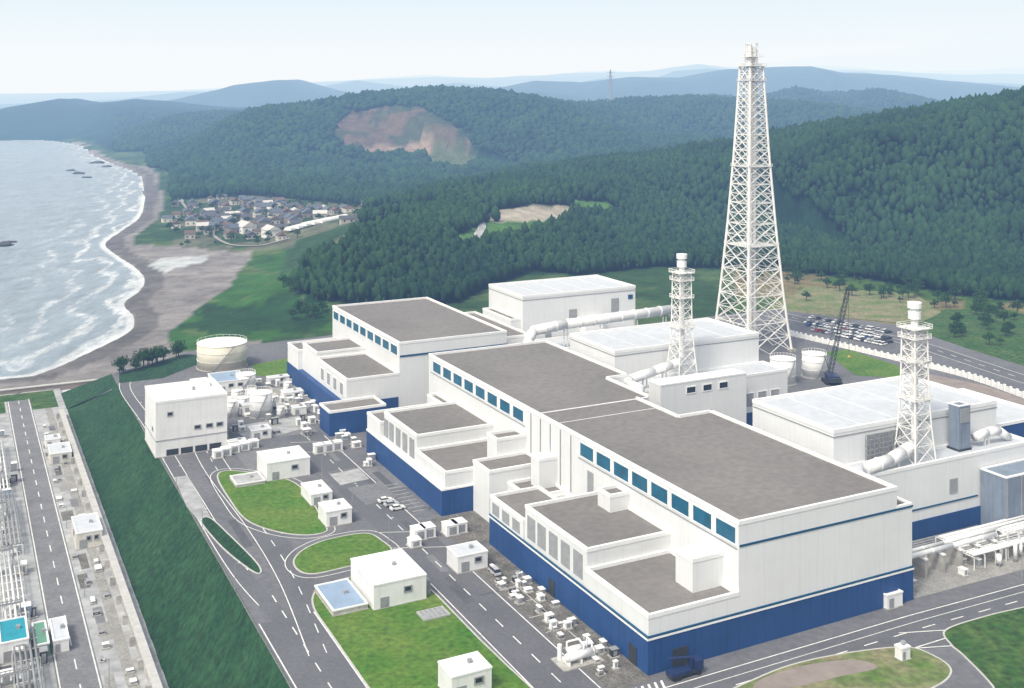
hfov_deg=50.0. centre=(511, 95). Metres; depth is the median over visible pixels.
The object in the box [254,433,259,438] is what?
door
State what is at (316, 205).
house
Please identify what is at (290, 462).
storage building
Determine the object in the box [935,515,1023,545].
pipe rack
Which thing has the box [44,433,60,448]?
terrace building
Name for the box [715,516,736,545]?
window
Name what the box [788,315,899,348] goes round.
parking pavement
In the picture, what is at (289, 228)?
greenhouse
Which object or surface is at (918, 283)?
broadleaf tree
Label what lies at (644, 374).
duct
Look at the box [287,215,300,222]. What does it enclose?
house
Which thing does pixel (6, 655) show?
door
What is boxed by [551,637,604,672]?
generator unit
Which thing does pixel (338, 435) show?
equipment cabinet
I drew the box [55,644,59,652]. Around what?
door
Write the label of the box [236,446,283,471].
asphalt repair
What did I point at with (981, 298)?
broadleaf tree
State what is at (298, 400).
equipment cabinet
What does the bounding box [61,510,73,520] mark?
terrace pavement
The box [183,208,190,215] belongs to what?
house
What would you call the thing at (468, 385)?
window
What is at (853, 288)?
broadleaf tree
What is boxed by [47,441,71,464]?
terrace building
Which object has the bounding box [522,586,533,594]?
equipment cabinet
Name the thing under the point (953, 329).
broadleaf tree
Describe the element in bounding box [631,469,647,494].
window
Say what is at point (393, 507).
parked car
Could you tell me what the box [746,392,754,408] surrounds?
window
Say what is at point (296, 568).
kerb
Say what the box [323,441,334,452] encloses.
equipment cabinet
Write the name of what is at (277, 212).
house
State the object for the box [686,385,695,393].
window
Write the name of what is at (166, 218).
house
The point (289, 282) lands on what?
broadleaf tree
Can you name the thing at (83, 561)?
terrace pavement
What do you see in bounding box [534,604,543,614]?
equipment cabinet
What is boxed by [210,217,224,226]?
house
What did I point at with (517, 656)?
road
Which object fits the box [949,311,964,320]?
broadleaf tree
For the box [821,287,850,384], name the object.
crawler crane
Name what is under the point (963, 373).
concrete barrier
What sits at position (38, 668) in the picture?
pipe rack
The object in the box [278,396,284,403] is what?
equipment cabinet
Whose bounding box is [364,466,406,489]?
asphalt repair
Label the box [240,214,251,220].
house
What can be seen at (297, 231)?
broadleaf tree
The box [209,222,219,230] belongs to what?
house
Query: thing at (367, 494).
pavement
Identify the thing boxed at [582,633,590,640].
equipment cabinet
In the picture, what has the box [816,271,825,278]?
broadleaf tree
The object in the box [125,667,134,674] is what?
equipment cabinet
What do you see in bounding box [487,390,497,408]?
window
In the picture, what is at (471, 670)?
utility building
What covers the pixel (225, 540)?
lawn
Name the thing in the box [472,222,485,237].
hill path
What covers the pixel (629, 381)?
duct
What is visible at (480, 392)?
window
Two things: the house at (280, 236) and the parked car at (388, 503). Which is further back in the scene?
the house at (280, 236)
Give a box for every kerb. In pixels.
[200,517,261,573]
[217,470,327,535]
[293,533,391,573]
[311,577,531,687]
[734,647,951,687]
[943,607,1023,687]
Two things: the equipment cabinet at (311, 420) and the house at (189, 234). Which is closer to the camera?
the equipment cabinet at (311, 420)
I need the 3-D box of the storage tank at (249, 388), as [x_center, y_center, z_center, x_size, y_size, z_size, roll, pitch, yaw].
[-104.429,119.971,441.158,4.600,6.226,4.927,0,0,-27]
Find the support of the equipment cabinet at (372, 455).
on the yard pavement at (966, 673)
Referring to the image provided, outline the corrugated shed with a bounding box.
[980,458,1023,536]
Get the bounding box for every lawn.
[203,517,259,572]
[218,471,325,533]
[295,533,390,572]
[313,577,529,687]
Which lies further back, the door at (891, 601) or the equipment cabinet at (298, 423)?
the equipment cabinet at (298, 423)
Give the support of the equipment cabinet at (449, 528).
on the gravel bed at (477, 527)
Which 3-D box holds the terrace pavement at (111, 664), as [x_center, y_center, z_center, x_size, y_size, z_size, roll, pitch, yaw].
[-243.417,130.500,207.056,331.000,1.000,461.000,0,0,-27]
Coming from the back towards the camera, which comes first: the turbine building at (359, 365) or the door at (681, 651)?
the turbine building at (359, 365)
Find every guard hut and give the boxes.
[883,589,903,610]
[894,640,910,661]
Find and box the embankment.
[61,374,292,687]
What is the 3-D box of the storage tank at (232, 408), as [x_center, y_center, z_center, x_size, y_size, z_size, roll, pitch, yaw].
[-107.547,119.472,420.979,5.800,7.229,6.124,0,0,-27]
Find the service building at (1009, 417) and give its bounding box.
[959,388,1023,436]
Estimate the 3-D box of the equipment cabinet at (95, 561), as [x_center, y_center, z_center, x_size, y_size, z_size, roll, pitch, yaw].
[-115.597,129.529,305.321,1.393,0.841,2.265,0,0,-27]
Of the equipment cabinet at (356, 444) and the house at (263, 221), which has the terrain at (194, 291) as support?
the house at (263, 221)
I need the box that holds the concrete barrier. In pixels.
[790,330,1023,398]
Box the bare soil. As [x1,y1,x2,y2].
[753,660,876,687]
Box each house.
[161,215,172,222]
[171,220,180,228]
[172,211,180,217]
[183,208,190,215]
[184,230,195,238]
[185,215,196,225]
[188,199,197,204]
[189,203,199,207]
[195,222,208,231]
[203,207,214,211]
[203,226,214,234]
[208,198,220,206]
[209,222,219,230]
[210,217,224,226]
[215,213,229,217]
[216,194,226,199]
[217,201,229,206]
[217,207,228,212]
[221,202,231,209]
[222,222,231,229]
[224,230,235,238]
[225,217,236,223]
[225,223,239,233]
[228,197,239,204]
[238,207,250,213]
[238,220,256,233]
[240,196,251,204]
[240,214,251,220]
[244,230,255,239]
[246,201,254,207]
[252,208,264,217]
[252,228,260,235]
[253,202,265,209]
[253,217,261,222]
[255,198,262,202]
[258,217,271,224]
[260,203,270,208]
[261,224,280,237]
[267,208,282,217]
[270,202,277,208]
[270,216,280,224]
[274,197,284,200]
[274,223,289,230]
[275,232,286,240]
[280,201,289,206]
[282,208,290,212]
[283,213,292,223]
[284,203,298,208]
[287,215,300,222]
[290,220,301,224]
[294,213,302,219]
[301,208,312,217]
[307,204,322,208]
[313,210,326,218]
[322,206,330,214]
[329,206,341,214]
[339,215,355,224]
[343,206,354,212]
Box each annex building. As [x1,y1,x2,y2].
[637,361,787,425]
[845,433,1023,541]
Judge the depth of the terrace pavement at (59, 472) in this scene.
378.53 m
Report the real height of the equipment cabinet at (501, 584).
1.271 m
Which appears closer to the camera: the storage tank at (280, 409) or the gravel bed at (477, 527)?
the gravel bed at (477, 527)
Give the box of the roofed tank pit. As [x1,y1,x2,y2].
[314,578,368,616]
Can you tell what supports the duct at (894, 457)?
on the annex building at (942, 492)
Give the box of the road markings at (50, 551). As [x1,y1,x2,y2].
[8,399,101,687]
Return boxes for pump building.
[208,370,247,392]
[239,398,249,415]
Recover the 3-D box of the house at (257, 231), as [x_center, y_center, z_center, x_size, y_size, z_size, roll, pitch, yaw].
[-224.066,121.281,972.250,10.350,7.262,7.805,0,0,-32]
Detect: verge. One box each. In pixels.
[0,390,58,413]
[119,354,196,382]
[252,359,287,376]
[737,648,949,687]
[766,286,939,323]
[827,349,899,376]
[918,309,1023,365]
[945,608,1023,687]
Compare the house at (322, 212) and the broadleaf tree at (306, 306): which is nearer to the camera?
the broadleaf tree at (306, 306)
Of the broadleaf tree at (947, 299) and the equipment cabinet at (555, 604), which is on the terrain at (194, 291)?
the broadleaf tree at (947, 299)
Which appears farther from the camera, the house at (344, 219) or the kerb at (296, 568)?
the house at (344, 219)
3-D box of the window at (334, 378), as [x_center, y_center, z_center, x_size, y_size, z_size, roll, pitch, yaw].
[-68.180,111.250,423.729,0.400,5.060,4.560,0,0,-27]
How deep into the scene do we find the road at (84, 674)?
308.99 m
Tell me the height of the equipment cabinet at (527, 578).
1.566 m
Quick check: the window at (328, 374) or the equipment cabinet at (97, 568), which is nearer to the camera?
the equipment cabinet at (97, 568)
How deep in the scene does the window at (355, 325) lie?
465.12 m
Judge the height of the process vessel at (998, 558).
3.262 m
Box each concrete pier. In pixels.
[912,556,927,577]
[927,551,945,572]
[945,547,963,566]
[963,542,980,561]
[980,538,997,558]
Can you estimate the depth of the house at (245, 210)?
1136.60 m
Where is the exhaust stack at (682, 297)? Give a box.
[666,253,697,375]
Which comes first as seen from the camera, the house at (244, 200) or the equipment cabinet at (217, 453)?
the equipment cabinet at (217, 453)
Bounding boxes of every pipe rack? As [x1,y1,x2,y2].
[0,439,9,489]
[0,491,22,556]
[0,550,30,632]
[11,626,43,687]
[912,525,977,547]
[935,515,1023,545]
[959,529,1023,570]
[996,522,1023,558]
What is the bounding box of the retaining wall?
[56,409,162,687]
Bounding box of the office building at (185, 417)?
[144,377,228,458]
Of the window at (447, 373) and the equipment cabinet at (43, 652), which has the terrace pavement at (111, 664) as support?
the equipment cabinet at (43, 652)
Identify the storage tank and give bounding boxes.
[196,334,247,372]
[227,396,238,418]
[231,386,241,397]
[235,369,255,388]
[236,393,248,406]
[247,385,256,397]
[249,386,272,418]
[272,393,275,407]
[275,402,285,418]
[283,378,291,388]
[770,352,796,385]
[801,348,826,378]
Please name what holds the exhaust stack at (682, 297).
on the annex building at (732, 391)
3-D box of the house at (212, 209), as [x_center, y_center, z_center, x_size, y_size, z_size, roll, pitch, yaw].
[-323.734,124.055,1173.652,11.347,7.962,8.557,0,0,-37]
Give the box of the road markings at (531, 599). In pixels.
[119,383,1023,687]
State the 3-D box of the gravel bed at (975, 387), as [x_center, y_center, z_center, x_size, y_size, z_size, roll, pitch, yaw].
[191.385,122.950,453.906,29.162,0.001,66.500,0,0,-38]
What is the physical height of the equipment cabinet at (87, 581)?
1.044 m
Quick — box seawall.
[0,378,98,394]
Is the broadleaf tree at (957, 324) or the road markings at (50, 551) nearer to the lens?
the road markings at (50, 551)
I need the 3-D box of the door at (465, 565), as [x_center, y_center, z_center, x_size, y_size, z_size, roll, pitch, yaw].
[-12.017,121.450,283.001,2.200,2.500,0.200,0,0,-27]
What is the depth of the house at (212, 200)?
1245.76 m
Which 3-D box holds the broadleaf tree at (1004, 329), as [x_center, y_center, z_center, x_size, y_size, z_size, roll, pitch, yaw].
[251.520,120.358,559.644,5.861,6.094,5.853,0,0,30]
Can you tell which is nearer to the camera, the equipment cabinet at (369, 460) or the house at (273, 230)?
the equipment cabinet at (369, 460)
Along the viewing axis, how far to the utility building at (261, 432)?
393.26 m
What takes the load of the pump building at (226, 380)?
on the yard pavement at (966, 673)
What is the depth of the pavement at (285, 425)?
407.86 m
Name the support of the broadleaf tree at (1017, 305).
on the verge at (1010, 348)
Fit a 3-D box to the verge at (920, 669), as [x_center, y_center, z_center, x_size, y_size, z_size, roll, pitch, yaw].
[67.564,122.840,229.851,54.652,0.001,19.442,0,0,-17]
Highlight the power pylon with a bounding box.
[606,70,613,101]
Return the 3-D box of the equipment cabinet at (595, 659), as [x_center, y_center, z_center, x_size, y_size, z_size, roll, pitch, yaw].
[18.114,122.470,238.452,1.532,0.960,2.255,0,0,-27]
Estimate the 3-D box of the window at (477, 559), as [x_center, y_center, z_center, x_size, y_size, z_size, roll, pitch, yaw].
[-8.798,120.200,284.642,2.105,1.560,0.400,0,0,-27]
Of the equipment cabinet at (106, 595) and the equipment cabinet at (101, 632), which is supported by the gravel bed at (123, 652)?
the equipment cabinet at (106, 595)
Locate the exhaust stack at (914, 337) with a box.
[894,301,936,463]
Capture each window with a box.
[194,424,200,429]
[206,423,212,427]
[216,421,222,426]
[291,464,297,469]
[321,367,323,381]
[323,494,328,499]
[327,372,330,386]
[333,310,338,321]
[333,376,336,391]
[339,381,343,396]
[340,314,345,325]
[340,512,346,517]
[346,317,351,329]
[353,321,358,333]
[360,325,365,337]
[367,329,373,341]
[375,334,380,346]
[382,338,388,350]
[390,342,397,355]
[404,585,411,592]
[433,360,440,375]
[443,366,451,381]
[453,371,462,387]
[464,378,473,394]
[474,556,481,562]
[474,675,483,685]
[475,384,485,400]
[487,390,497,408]
[499,397,510,415]
[512,404,523,423]
[580,441,593,463]
[596,450,610,473]
[613,459,628,483]
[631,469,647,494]
[650,480,668,506]
[671,491,689,518]
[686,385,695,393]
[692,503,712,531]
[703,383,711,391]
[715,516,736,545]
[719,381,727,388]
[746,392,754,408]
[757,390,766,397]
[770,388,779,395]
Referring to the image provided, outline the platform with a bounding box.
[229,471,265,487]
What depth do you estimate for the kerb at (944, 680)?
236.73 m
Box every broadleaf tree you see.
[111,356,126,373]
[116,355,131,371]
[131,354,143,368]
[132,362,140,370]
[133,347,153,367]
[140,350,156,366]
[148,345,165,363]
[151,348,162,364]
[160,347,171,361]
[165,222,173,231]
[170,340,187,357]
[170,345,181,357]
[204,225,213,235]
[226,232,236,243]
[277,274,288,287]
[282,277,295,291]
[290,280,303,295]
[290,309,299,320]
[292,229,300,236]
[293,299,305,313]
[301,303,311,317]
[306,303,320,318]
[318,302,327,312]
[756,258,767,269]
[778,259,789,271]
[788,266,800,272]
[788,271,800,283]
[801,291,811,300]
[809,262,823,276]
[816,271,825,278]
[822,277,831,287]
[834,278,845,290]
[848,283,858,295]
[864,284,875,294]
[876,289,885,298]
[879,285,889,297]
[896,287,908,297]
[901,282,916,297]
[912,279,924,294]
[930,299,938,307]
[931,289,943,300]
[939,294,952,307]
[948,286,960,300]
[948,326,960,337]
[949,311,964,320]
[949,320,962,333]
[957,327,966,336]
[969,302,982,314]
[972,294,986,302]
[972,297,985,311]
[977,311,991,325]
[978,302,995,319]
[982,316,995,325]
[982,331,995,344]
[995,309,1012,324]
[995,337,1004,343]
[996,304,1004,309]
[1000,326,1011,336]
[1001,321,1015,334]
[1008,299,1023,313]
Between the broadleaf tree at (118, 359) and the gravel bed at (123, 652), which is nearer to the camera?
the gravel bed at (123, 652)
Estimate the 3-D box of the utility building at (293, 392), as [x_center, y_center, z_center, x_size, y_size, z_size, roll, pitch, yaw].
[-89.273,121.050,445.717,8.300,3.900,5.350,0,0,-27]
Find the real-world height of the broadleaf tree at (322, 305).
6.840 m
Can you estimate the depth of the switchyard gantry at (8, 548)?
295.47 m
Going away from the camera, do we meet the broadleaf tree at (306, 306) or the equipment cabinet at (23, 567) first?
the equipment cabinet at (23, 567)
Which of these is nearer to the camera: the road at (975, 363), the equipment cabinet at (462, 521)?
the equipment cabinet at (462, 521)
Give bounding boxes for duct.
[523,305,677,346]
[623,376,644,391]
[629,357,685,388]
[862,439,918,473]
[912,526,1004,552]
[912,532,998,558]
[971,426,1011,444]
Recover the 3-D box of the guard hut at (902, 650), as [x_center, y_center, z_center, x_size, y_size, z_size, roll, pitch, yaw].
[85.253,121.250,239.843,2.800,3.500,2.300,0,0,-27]
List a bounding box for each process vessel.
[996,553,1002,566]
[1013,541,1017,562]
[1018,543,1022,557]
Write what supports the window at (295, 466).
in the storage building at (290, 462)
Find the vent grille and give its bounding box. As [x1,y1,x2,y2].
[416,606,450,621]
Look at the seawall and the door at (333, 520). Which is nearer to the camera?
the door at (333, 520)
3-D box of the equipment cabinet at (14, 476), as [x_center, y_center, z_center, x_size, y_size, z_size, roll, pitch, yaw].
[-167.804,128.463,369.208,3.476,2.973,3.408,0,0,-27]
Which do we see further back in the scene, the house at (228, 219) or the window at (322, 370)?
the house at (228, 219)
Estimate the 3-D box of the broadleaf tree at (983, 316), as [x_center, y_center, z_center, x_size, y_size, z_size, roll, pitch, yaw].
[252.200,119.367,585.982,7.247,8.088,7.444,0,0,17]
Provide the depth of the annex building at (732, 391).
389.22 m
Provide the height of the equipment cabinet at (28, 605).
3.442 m
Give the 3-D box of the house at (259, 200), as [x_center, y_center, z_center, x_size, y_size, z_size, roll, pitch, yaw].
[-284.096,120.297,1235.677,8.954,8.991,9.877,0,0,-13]
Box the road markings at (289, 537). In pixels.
[210,468,399,577]
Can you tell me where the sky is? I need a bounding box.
[0,0,1023,93]
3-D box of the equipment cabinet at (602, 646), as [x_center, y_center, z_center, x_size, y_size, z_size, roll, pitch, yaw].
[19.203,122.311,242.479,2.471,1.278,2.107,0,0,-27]
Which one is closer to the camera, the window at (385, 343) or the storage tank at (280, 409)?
the storage tank at (280, 409)
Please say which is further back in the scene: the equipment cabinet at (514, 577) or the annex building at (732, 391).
the annex building at (732, 391)
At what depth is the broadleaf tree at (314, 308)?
611.99 m
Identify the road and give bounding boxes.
[7,399,103,687]
[119,382,299,638]
[178,199,288,245]
[194,450,342,655]
[258,617,365,687]
[286,428,598,687]
[658,583,1023,687]
[771,313,1023,383]
[898,629,951,648]
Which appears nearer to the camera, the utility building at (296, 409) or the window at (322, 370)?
the utility building at (296, 409)
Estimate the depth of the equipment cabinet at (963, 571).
280.85 m
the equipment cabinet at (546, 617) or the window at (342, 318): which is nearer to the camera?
the equipment cabinet at (546, 617)
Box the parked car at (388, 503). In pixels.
[383,500,399,506]
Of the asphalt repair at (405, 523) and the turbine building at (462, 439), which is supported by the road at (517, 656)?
the asphalt repair at (405, 523)
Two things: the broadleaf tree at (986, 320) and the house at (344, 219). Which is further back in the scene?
the house at (344, 219)
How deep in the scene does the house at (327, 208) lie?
1058.61 m
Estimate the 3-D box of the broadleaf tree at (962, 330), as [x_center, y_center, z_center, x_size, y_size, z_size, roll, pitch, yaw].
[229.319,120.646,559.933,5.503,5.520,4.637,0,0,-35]
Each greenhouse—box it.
[284,226,300,230]
[293,224,311,228]
[301,217,326,225]
[309,217,327,224]
[318,214,346,222]
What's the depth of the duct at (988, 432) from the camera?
319.71 m
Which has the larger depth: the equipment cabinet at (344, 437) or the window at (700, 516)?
the equipment cabinet at (344, 437)
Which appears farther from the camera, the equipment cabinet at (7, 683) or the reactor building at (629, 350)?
the reactor building at (629, 350)
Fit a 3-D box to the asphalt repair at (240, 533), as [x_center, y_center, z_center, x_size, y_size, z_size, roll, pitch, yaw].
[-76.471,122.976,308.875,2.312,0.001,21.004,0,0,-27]
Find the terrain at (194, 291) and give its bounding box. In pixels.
[0,31,1023,393]
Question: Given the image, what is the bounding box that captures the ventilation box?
[947,401,971,451]
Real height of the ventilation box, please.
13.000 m
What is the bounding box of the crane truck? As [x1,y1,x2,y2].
[666,654,703,681]
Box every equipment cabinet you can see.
[0,430,4,437]
[0,667,13,687]
[1,475,11,488]
[2,487,11,499]
[7,471,18,483]
[8,601,18,617]
[10,461,17,471]
[10,547,17,556]
[12,646,23,665]
[17,560,27,575]
[18,601,31,619]
[31,604,37,618]
[39,645,48,666]
[55,496,62,501]
[71,553,77,559]
[85,578,90,585]
[89,596,95,604]
[92,610,100,617]
[93,558,98,564]
[93,564,102,572]
[98,629,105,635]
[99,655,104,662]
[101,641,109,649]
[103,592,109,598]
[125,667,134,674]
[128,677,137,686]
[211,447,223,459]
[220,445,231,456]
[229,442,240,453]
[231,424,237,432]
[237,420,243,425]
[238,407,241,414]
[238,425,246,431]
[238,440,250,451]
[243,412,249,417]
[248,438,259,449]
[265,413,270,421]
[270,417,278,425]
[271,429,280,434]
[275,379,279,386]
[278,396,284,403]
[285,396,293,402]
[295,397,300,403]
[295,418,300,426]
[299,413,304,421]
[300,421,307,428]
[300,427,311,435]
[306,400,314,407]
[307,416,316,424]
[312,404,318,412]
[312,442,325,454]
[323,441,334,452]
[330,439,343,451]
[334,432,343,438]
[341,434,348,440]
[350,436,356,445]
[350,440,361,448]
[362,461,367,467]
[366,457,372,466]
[367,452,376,461]
[406,535,422,549]
[408,523,427,540]
[418,521,436,538]
[440,519,459,537]
[449,517,468,534]
[496,580,506,589]
[508,586,515,594]
[508,592,517,599]
[510,575,516,584]
[514,579,521,588]
[514,594,524,605]
[516,571,522,579]
[521,580,526,587]
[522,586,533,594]
[523,575,532,584]
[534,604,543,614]
[535,592,545,602]
[536,586,546,594]
[543,611,554,623]
[547,619,558,630]
[550,600,560,608]
[556,631,564,639]
[561,619,572,630]
[566,616,577,626]
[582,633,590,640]
[591,655,600,664]
[593,644,605,654]
[595,668,603,676]
[596,646,603,655]
[597,665,605,674]
[599,638,607,649]
[607,645,619,659]
[611,659,619,670]
[956,566,969,577]
[963,557,967,565]
[973,557,982,568]
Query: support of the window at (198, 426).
in the office building at (185, 417)
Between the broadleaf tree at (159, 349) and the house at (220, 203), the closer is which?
the broadleaf tree at (159, 349)
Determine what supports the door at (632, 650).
in the turbine building at (653, 540)
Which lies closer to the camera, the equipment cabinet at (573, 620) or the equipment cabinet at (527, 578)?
the equipment cabinet at (573, 620)
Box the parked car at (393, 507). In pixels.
[389,504,405,510]
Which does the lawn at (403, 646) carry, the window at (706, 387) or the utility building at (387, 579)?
the utility building at (387, 579)
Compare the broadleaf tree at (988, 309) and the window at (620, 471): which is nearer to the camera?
the window at (620, 471)
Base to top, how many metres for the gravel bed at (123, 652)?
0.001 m
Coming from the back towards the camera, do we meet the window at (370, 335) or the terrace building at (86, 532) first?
the window at (370, 335)
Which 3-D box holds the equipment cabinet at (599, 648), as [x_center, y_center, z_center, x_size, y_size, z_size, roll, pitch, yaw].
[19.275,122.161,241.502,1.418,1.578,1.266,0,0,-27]
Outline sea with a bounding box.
[0,140,144,407]
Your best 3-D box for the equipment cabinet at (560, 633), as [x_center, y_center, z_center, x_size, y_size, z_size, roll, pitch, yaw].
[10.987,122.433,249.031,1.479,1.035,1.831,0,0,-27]
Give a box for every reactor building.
[482,274,635,338]
[569,317,758,374]
[752,374,996,463]
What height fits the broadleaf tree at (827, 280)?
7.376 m
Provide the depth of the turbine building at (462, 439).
351.67 m
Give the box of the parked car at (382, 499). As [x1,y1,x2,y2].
[377,496,392,502]
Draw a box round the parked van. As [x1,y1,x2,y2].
[488,565,500,575]
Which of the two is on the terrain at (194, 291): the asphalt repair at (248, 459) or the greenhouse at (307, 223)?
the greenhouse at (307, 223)
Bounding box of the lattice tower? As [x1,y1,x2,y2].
[715,43,796,353]
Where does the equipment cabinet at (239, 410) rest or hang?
on the yard pavement at (966, 673)
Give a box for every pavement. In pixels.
[0,388,168,687]
[0,665,15,679]
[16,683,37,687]
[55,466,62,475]
[58,480,72,491]
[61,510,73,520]
[69,498,78,506]
[77,573,90,588]
[78,553,89,568]
[92,607,105,623]
[97,621,114,640]
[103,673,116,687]
[112,309,1023,687]
[174,476,209,520]
[230,416,308,438]
[267,386,310,411]
[330,468,368,484]
[348,482,395,504]
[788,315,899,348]
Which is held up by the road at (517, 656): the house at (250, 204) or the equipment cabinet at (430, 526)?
the equipment cabinet at (430, 526)
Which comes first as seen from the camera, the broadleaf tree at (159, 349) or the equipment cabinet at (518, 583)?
the equipment cabinet at (518, 583)
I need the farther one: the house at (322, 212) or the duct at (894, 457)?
the house at (322, 212)
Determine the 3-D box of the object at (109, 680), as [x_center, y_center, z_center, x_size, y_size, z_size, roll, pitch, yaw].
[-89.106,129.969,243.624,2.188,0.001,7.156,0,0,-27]
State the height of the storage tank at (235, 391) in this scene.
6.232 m
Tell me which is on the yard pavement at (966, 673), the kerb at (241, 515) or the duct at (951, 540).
the kerb at (241, 515)
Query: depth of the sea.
892.65 m
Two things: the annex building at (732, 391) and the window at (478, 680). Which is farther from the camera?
the annex building at (732, 391)
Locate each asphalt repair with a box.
[205,475,219,494]
[228,519,252,546]
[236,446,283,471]
[272,425,317,437]
[328,453,339,460]
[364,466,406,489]
[366,477,374,483]
[372,471,394,486]
[400,520,410,528]
[407,498,419,506]
[426,555,448,571]
[445,576,474,600]
[449,585,474,603]
[478,590,498,595]
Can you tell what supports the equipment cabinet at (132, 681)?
on the gravel bed at (123, 652)
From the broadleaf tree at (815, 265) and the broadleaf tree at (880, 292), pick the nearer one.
the broadleaf tree at (880, 292)
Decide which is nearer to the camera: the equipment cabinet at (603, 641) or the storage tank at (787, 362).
the equipment cabinet at (603, 641)
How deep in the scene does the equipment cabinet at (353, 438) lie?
386.33 m
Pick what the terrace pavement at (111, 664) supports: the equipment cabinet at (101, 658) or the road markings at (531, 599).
the equipment cabinet at (101, 658)
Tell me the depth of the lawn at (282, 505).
329.00 m
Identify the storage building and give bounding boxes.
[256,445,310,481]
[300,479,332,505]
[318,498,352,527]
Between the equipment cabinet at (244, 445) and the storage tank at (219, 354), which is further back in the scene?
the storage tank at (219, 354)
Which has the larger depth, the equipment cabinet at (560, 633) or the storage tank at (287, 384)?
the storage tank at (287, 384)
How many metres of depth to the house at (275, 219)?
1025.81 m
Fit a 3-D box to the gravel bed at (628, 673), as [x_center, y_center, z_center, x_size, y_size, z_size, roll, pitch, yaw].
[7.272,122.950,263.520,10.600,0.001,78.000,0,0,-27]
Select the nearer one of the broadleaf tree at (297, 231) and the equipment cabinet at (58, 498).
the equipment cabinet at (58, 498)
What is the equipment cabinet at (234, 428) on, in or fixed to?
on the pavement at (285, 425)
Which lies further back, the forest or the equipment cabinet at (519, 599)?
the forest
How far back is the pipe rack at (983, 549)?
290.06 m
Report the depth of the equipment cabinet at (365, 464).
363.49 m
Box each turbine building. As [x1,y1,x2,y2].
[287,297,569,436]
[366,340,648,521]
[489,397,913,675]
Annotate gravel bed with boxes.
[45,408,140,687]
[431,511,488,543]
[476,545,652,687]
[913,539,1023,597]
[920,372,1023,404]
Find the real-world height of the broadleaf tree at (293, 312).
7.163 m
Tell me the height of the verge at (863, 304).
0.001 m
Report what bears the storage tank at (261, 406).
on the yard pavement at (966, 673)
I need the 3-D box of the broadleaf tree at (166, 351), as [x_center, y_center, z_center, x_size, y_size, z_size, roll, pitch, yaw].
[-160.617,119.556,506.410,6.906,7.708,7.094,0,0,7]
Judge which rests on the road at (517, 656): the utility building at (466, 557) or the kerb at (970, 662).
the utility building at (466, 557)
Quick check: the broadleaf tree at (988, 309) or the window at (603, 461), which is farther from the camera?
the broadleaf tree at (988, 309)
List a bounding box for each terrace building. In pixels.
[0,615,28,664]
[31,620,49,659]
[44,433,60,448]
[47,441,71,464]
[49,616,69,654]
[71,512,102,550]
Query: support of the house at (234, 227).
on the terrain at (194, 291)
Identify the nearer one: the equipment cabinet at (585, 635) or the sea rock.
the equipment cabinet at (585, 635)
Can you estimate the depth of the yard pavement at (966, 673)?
330.24 m
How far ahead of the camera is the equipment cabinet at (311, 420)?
410.67 m
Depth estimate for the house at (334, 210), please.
1045.81 m
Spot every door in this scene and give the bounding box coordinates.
[3,651,11,662]
[53,456,58,463]
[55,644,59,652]
[79,539,86,548]
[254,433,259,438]
[272,472,278,479]
[314,497,319,504]
[330,516,336,525]
[380,596,388,608]
[461,561,468,572]
[548,577,554,597]
[628,642,636,665]
[672,645,687,667]
[889,598,893,608]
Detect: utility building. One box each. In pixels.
[227,437,246,444]
[247,424,271,439]
[266,374,289,384]
[280,387,303,399]
[290,403,306,415]
[350,548,430,610]
[437,651,491,687]
[446,540,487,574]
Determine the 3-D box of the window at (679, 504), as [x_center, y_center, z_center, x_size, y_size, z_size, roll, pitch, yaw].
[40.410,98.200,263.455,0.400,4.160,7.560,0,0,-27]
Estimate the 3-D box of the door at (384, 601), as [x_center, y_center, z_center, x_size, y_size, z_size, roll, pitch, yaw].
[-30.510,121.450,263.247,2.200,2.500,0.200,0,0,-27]
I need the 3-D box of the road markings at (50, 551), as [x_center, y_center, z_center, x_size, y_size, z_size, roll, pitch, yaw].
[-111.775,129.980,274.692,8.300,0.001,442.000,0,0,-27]
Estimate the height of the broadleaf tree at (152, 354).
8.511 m
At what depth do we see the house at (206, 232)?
993.33 m
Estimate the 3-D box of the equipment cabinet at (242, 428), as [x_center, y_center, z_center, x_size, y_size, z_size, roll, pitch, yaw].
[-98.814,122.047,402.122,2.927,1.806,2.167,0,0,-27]
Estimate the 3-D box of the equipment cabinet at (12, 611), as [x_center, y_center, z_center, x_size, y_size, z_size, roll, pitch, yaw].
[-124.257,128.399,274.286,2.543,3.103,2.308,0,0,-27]
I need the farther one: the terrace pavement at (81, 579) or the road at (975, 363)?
the road at (975, 363)
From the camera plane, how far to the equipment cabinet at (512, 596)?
268.24 m
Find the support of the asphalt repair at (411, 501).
on the yard pavement at (966, 673)
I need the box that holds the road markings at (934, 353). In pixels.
[772,314,1023,382]
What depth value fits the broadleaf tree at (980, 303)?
623.48 m
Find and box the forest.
[112,84,1023,302]
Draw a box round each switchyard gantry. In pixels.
[0,499,7,525]
[0,546,14,578]
[0,599,21,615]
[0,666,30,687]

